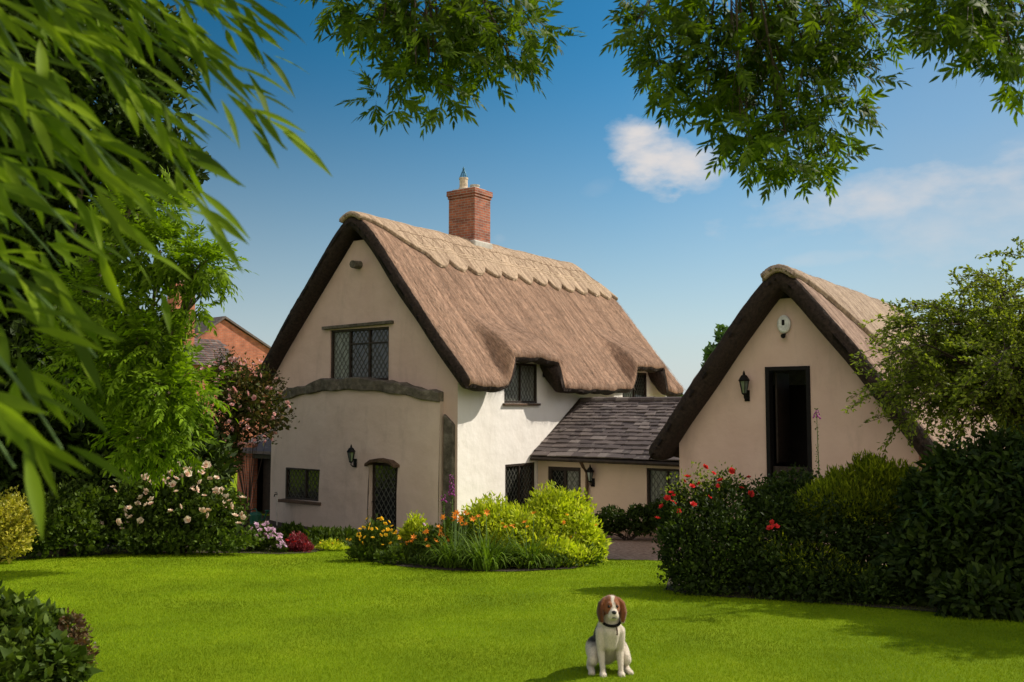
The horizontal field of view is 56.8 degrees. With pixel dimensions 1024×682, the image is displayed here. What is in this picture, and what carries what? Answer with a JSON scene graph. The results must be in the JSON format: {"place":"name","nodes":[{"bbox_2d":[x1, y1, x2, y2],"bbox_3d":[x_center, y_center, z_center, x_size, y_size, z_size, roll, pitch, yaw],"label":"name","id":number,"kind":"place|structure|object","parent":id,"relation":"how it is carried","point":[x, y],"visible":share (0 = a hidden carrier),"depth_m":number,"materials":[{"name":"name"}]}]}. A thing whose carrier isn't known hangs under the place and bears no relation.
{"place":"outdoors","nodes":[
{"label":"outdoors","id":0,"kind":"place"},
{"bbox_2d":[167,281,271,472],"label":"brick house","id":1,"kind":"structure","parent":0,"point":[231,334],"depth_m":44.19,"materials":[{"name":"brick"}]},
{"bbox_2d":[0,473,1023,681],"bbox_3d":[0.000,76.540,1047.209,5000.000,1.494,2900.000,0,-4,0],"label":"ground","id":2,"kind":"structure","parent":0,"point":[646,637],"depth_m":8.35,"materials":[{"name":"green plant"}]},
{"bbox_2d":[0,485,39,563],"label":"golden shrub","id":3,"kind":"object","parent":2,"relation":"on","point":[16,523],"visible":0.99,"depth_m":15.23,"materials":[{"name":"yellow plant"}]},
{"bbox_2d":[0,579,102,681],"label":"shrub","id":4,"kind":"object","parent":2,"relation":"on","point":[36,644],"visible":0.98,"depth_m":5.39,"materials":[{"name":"green plant"}]},
{"bbox_2d":[56,606,99,667],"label":"bronze plant","id":5,"kind":"object","parent":2,"relation":"on","point":[75,633],"visible":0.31,"depth_m":5.75,"materials":[{"name":"brown plant"}]},
{"bbox_2d":[0,0,331,541],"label":"willow tree","id":6,"kind":"object","parent":2,"relation":"on","point":[110,172],"visible":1,"depth_m":2.21,"materials":[{"name":"green plant"}]},
{"bbox_2d":[3,515,402,558],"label":"border soil","id":7,"kind":"structure","parent":2,"relation":"on","point":[106,551],"depth_m":17.66,"materials":[{"name":"brown soil"}]},
{"bbox_2d":[19,473,118,559],"bbox_3d":[-7.928,3.082,16.648,1.470,1.485,1.864,-3,-5,38],"label":"border shrub","id":8,"kind":"object","parent":7,"relation":"on","point":[74,503],"visible":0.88,"depth_m":16.48,"materials":[{"name":"green plant"}]},
{"bbox_2d":[0,0,241,548],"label":"evergreen tree","id":9,"kind":"object","parent":7,"relation":"on","point":[18,326],"visible":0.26,"depth_m":17.78,"materials":[{"name":"green plant"}]},
{"bbox_2d":[10,164,259,496],"bbox_3d":[-6.665,0.533,15.528,3.243,6.645,6.381,3,-5,-38],"label":"ash tree","id":10,"kind":"object","parent":7,"relation":"on","point":[139,412],"visible":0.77,"depth_m":14.13,"materials":[{"name":"green plant"}]},
{"bbox_2d":[90,453,273,555],"bbox_3d":[-6.106,3.000,17.393,3.591,1.896,2.338,0,-4,0],"label":"rose bush","id":11,"kind":"object","parent":7,"relation":"on","point":[149,527],"visible":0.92,"depth_m":17.03,"materials":[{"name":"green plant"}]},
{"bbox_2d":[198,345,299,533],"bbox_3d":[-6.115,2.275,21.540,2.564,4.489,2.206,0,-4,0],"label":"flowering tree","id":12,"kind":"object","parent":7,"relation":"on","point":[252,404],"visible":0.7,"depth_m":21.34,"materials":[{"name":"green plant"}]},
{"bbox_2d":[250,508,269,526],"bbox_3d":[-6.396,4.450,23.877,0.784,0.474,0.340,-3,-5,35],"label":"watering can","id":13,"kind":"object","parent":7,"relation":"on","point":[256,516],"visible":0.71,"depth_m":23.80,"materials":[{"name":"green plastic"}]},
{"bbox_2d":[245,519,282,550],"bbox_3d":[-4.718,3.684,17.973,0.882,0.636,0.759,0,-4,0],"label":"phlox","id":14,"kind":"object","parent":7,"relation":"on","point":[268,531],"visible":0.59,"depth_m":17.81,"materials":[{"name":"pink plant"}]},
{"bbox_2d":[274,492,277,524],"bbox_3d":[-6.017,4.273,24.114,0.120,0.860,0.078,2,-5,-30],"label":"standpipe","id":15,"kind":"object","parent":7,"relation":"on","point":[276,508],"visible":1,"depth_m":24.14,"materials":[{"name":"grey metal"}]},
{"bbox_2d":[269,538,288,551],"bbox_3d":[-4.290,3.804,17.555,0.433,0.317,0.362,-1,-4,13],"label":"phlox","id":16,"kind":"object","parent":7,"relation":"on","point":[278,544],"visible":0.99,"depth_m":17.51,"materials":[{"name":"plant"}]},
{"bbox_2d":[282,530,314,551],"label":"red shrub","id":17,"kind":"object","parent":7,"relation":"on","point":[295,543],"visible":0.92,"depth_m":17.64,"materials":[{"name":"red plant"}]},
{"bbox_2d":[275,521,375,547],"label":"border plants","id":18,"kind":"object","parent":7,"relation":"on","point":[316,535],"visible":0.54,"depth_m":19.74,"materials":[{"name":"green plant"}]},
{"bbox_2d":[315,537,348,549],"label":"lime ground plant","id":19,"kind":"object","parent":7,"relation":"on","point":[329,545],"visible":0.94,"depth_m":17.97,"materials":[{"name":"green plant"}]},
{"bbox_2d":[229,434,270,513],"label":"garden shed","id":20,"kind":"structure","parent":2,"relation":"on","point":[261,500],"depth_m":26.89,"materials":[{"name":"brown wood"}]},
{"bbox_2d":[262,459,270,513],"bbox_3d":[-6.667,4.415,26.670,1.000,2.150,0.050,-3,-5,35],"label":"door","id":21,"kind":"structure","parent":20,"relation":"in","point":[266,462],"depth_m":26.87,"materials":[{"name":"brown wood"}]},
{"bbox_2d":[257,167,684,534],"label":"thatched cottage","id":22,"kind":"structure","parent":2,"relation":"on","point":[416,366],"depth_m":23.94,"materials":[{"name":"beige paint"}]},
{"bbox_2d":[285,467,319,500],"bbox_3d":[-5.285,3.652,24.175,1.360,0.800,0.090,-3,-5,35],"label":"window","id":23,"kind":"structure","parent":22,"relation":"in","point":[301,483],"depth_m":24.23,"materials":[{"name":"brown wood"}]},
{"bbox_2d":[347,444,356,466],"bbox_3d":[-3.880,2.775,22.893,0.202,0.563,0.263,-1,-4,13],"label":"wall lantern","id":24,"kind":"object","parent":22,"relation":"attached to","point":[351,451],"depth_m":22.83,"materials":[{"name":"black paint"}]},
{"bbox_2d":[331,327,388,379],"bbox_3d":[-3.815,0.346,23.930,2.040,1.320,0.090,-3,-5,35],"label":"window","id":25,"kind":"structure","parent":22,"relation":"in","point":[363,352],"depth_m":23.95,"materials":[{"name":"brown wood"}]},
{"bbox_2d":[372,462,397,531],"bbox_3d":[-3.025,4.039,22.562,0.840,2.320,0.132,-3,-5,35],"label":"door","id":26,"kind":"structure","parent":22,"relation":"in","point":[384,484],"depth_m":22.59,"materials":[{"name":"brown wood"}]},
{"bbox_2d":[505,462,533,508],"bbox_3d":[0.197,3.673,23.905,0.170,1.160,1.460,-3,-5,35],"label":"window","id":27,"kind":"structure","parent":22,"relation":"in","point":[519,478],"depth_m":23.93,"materials":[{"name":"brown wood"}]},
{"bbox_2d":[503,363,540,405],"bbox_3d":[0.221,1.102,24.119,0.170,1.080,1.620,-3,-5,35],"label":"window","id":28,"kind":"structure","parent":22,"relation":"in","point":[522,391],"depth_m":24.27,"materials":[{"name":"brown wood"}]},
{"bbox_2d":[623,372,646,396],"bbox_3d":[3.744,1.453,29.210,0.090,0.980,1.600,-3,-5,35],"label":"window","id":29,"kind":"structure","parent":22,"relation":"in","point":[640,390],"depth_m":29.56,"materials":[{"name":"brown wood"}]},
{"bbox_2d":[370,559,582,570],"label":"island bed soil","id":30,"kind":"structure","parent":2,"relation":"on","point":[436,566],"depth_m":14.20,"materials":[{"name":"brown soil"}]},
{"bbox_2d":[346,513,403,559],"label":"yellow flower clump","id":31,"kind":"object","parent":30,"relation":"on","point":[383,539],"visible":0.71,"depth_m":15.64,"materials":[{"name":"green plant"}]},
{"bbox_2d":[397,509,430,544],"bbox_3d":[-1.626,3.284,16.078,0.615,0.844,0.696,2,-5,-28],"label":"euphorbia","id":32,"kind":"object","parent":30,"relation":"on","point":[409,528],"visible":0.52,"depth_m":15.99,"materials":[{"name":"green plant"}]},
{"bbox_2d":[402,523,449,563],"bbox_3d":[-1.329,3.274,15.167,0.890,0.712,0.820,1,-4,-15],"label":"alstroemeria","id":33,"kind":"object","parent":30,"relation":"on","point":[421,538],"visible":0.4,"depth_m":15.07,"materials":[{"name":"orange plant"}]},
{"bbox_2d":[435,493,449,542],"bbox_3d":[-1.086,2.990,15.151,0.434,1.136,0.428,-2,-4,23],"label":"foxglove","id":34,"kind":"object","parent":30,"relation":"on","point":[443,505],"visible":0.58,"depth_m":15.15,"materials":[{"name":"purple plant"}]},
{"bbox_2d":[412,510,484,567],"bbox_3d":[-0.908,3.018,14.502,1.462,0.897,1.470,0,-4,0],"label":"daylily","id":35,"kind":"object","parent":30,"relation":"on","point":[448,557],"visible":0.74,"depth_m":14.40,"materials":[{"name":"green plant"}]},
{"bbox_2d":[443,473,457,546],"bbox_3d":[-0.932,2.821,15.038,0.484,1.442,0.486,0,-4,0],"label":"foxglove","id":36,"kind":"object","parent":30,"relation":"on","point":[452,490],"visible":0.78,"depth_m":15.05,"materials":[{"name":"purple plant"}]},
{"bbox_2d":[344,512,605,568],"bbox_3d":[-0.731,3.200,15.007,4.301,0.945,1.842,-1,-4,18],"label":"border perennial","id":37,"kind":"object","parent":30,"relation":"on","point":[381,555],"visible":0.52,"depth_m":14.91,"materials":[{"name":"green plant"}]},
{"bbox_2d":[438,509,524,571],"bbox_3d":[-0.434,2.950,14.118,1.532,0.917,1.398,0,-4,0],"label":"daylily","id":38,"kind":"object","parent":30,"relation":"on","point":[483,556],"visible":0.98,"depth_m":13.98,"materials":[{"name":"green plant"}]},
{"bbox_2d":[498,511,567,569],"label":"daylily","id":39,"kind":"object","parent":30,"relation":"on","point":[523,551],"visible":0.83,"depth_m":14.29,"materials":[{"name":"green plant"}]},
{"bbox_2d":[459,480,613,567],"bbox_3d":[0.356,2.990,15.313,2.630,1.421,2.208,0,-4,0],"label":"lime shrub","id":40,"kind":"object","parent":30,"relation":"on","point":[552,506],"visible":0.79,"depth_m":15.26,"materials":[{"name":"green plant"}]},
{"bbox_2d":[530,397,681,533],"bbox_3d":[3.804,3.421,24.328,5.396,4.002,4.080,-3,-5,35],"label":"slate roofed extension","id":41,"kind":"object","parent":2,"relation":"on","point":[609,440],"visible":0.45,"depth_m":23.83,"materials":[{"name":"grey stone"}]},
{"bbox_2d":[548,466,580,526],"bbox_3d":[1.366,4.210,24.099,0.980,2.003,0.100,-3,-5,35],"label":"glazed door","id":42,"kind":"structure","parent":41,"relation":"in","point":[563,476],"depth_m":24.10,"materials":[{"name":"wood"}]},
{"bbox_2d":[586,465,594,486],"bbox_3d":[1.953,3.341,23.514,0.218,0.564,0.244,-3,-5,35],"label":"wall lantern","id":43,"kind":"object","parent":41,"relation":"attached to","point":[591,479],"depth_m":23.45,"materials":[{"name":"black paint"}]},
{"bbox_2d":[647,468,679,505],"bbox_3d":[3.712,3.514,22.508,1.060,0.960,0.090,-3,-5,35],"label":"window","id":44,"kind":"structure","parent":41,"relation":"in","point":[656,477],"depth_m":22.65,"materials":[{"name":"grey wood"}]},
{"bbox_2d":[585,594,632,676],"bbox_3d":[0.670,2.015,6.589,0.338,0.561,0.591,0,-4,-4],"label":"dog","id":45,"kind":"object","parent":2,"relation":"on","point":[606,643],"visible":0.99,"depth_m":6.42},
{"bbox_2d":[295,0,1023,205],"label":"ash tree","id":46,"kind":"object","parent":2,"relation":"on","point":[461,24],"visible":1,"depth_m":5.65,"materials":[{"name":"green plant"}]},
{"bbox_2d":[700,323,728,366],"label":"background tree","id":47,"kind":"object","parent":2,"relation":"on","point":[708,349],"visible":0.09,"depth_m":61.78,"materials":[{"name":"green plant"}]},
{"bbox_2d":[649,264,1005,549],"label":"thatched outbuilding","id":48,"kind":"structure","parent":2,"relation":"on","point":[800,371],"depth_m":18.75,"materials":[{"name":"beige paint"}]},
{"bbox_2d":[738,371,749,400],"bbox_3d":[4.645,0.896,18.908,0.238,0.612,0.265,-3,-5,35],"label":"wall lantern","id":49,"kind":"object","parent":48,"relation":"attached to","point":[743,380],"depth_m":18.84,"materials":[{"name":"black paint"}]},
{"bbox_2d":[777,315,790,337],"bbox_3d":[5.328,-0.282,18.589,0.262,0.459,0.160,-3,-5,35],"label":"alarm box","id":50,"kind":"object","parent":48,"relation":"attached to","point":[784,324],"visible":1,"depth_m":18.57,"materials":[{"name":"white plastic"}]},
{"bbox_2d":[666,579,1023,618],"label":"hedge soil","id":51,"kind":"structure","parent":2,"relation":"on","point":[905,607],"depth_m":10.24,"materials":[{"name":"brown soil"}]},
{"bbox_2d":[652,461,779,595],"bbox_3d":[2.440,2.252,11.430,1.559,1.562,2.052,0,-4,0],"label":"rose bush","id":52,"kind":"object","parent":51,"relation":"on","point":[693,535],"visible":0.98,"depth_m":11.14,"materials":[{"name":"green plant"}]},
{"bbox_2d":[813,408,821,544],"bbox_3d":[4.374,2.131,13.472,0.439,2.350,0.498,-3,-5,40],"label":"foxglove","id":53,"kind":"object","parent":51,"relation":"on","point":[817,416],"visible":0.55,"depth_m":13.53,"materials":[{"name":"purple plant"}]},
{"bbox_2d":[723,462,921,605],"bbox_3d":[3.667,2.258,11.107,2.513,1.578,2.408,-4,-6,43],"label":"yew shrub","id":54,"kind":"object","parent":51,"relation":"on","point":[801,566],"visible":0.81,"depth_m":10.71,"materials":[{"name":"green plant"}]},
{"bbox_2d":[793,448,921,534],"bbox_3d":[4.165,2.149,11.337,1.587,1.718,1.187,2,-4,-22],"label":"golden conifer","id":55,"kind":"object","parent":51,"relation":"on","point":[874,471],"visible":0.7,"depth_m":11.19,"materials":[{"name":"green plant"}]},
{"bbox_2d":[840,236,1023,464],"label":"leaved tree","id":56,"kind":"object","parent":51,"relation":"on","point":[973,357],"visible":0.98,"depth_m":12.21,"materials":[{"name":"green plant"}]},
{"bbox_2d":[868,423,1023,622],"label":"laurel shrub","id":57,"kind":"object","parent":51,"relation":"on","point":[961,511],"visible":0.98,"depth_m":9.85,"materials":[{"name":"green plant"}]},
{"bbox_2d":[984,406,1021,435],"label":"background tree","id":58,"kind":"object","parent":2,"relation":"on","point":[1008,423],"visible":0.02,"depth_m":58.34,"materials":[{"name":"green plant"}]},
{"bbox_2d":[68,0,1023,393],"label":"sky","id":59,"kind":"structure","parent":0,"point":[577,176],"materials":[{"name":"blue"}]},
{"bbox_2d":[572,531,882,564],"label":"gravel path","id":60,"kind":"structure","parent":0,"point":[638,547],"depth_m":18.52,"materials":[{"name":"grey gravel"}]},
{"bbox_2d":[591,496,663,539],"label":"hedge","id":61,"kind":"object","parent":60,"relation":"on","point":[619,521],"visible":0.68,"depth_m":20.95,"materials":[{"name":"green plant"}]}
]}

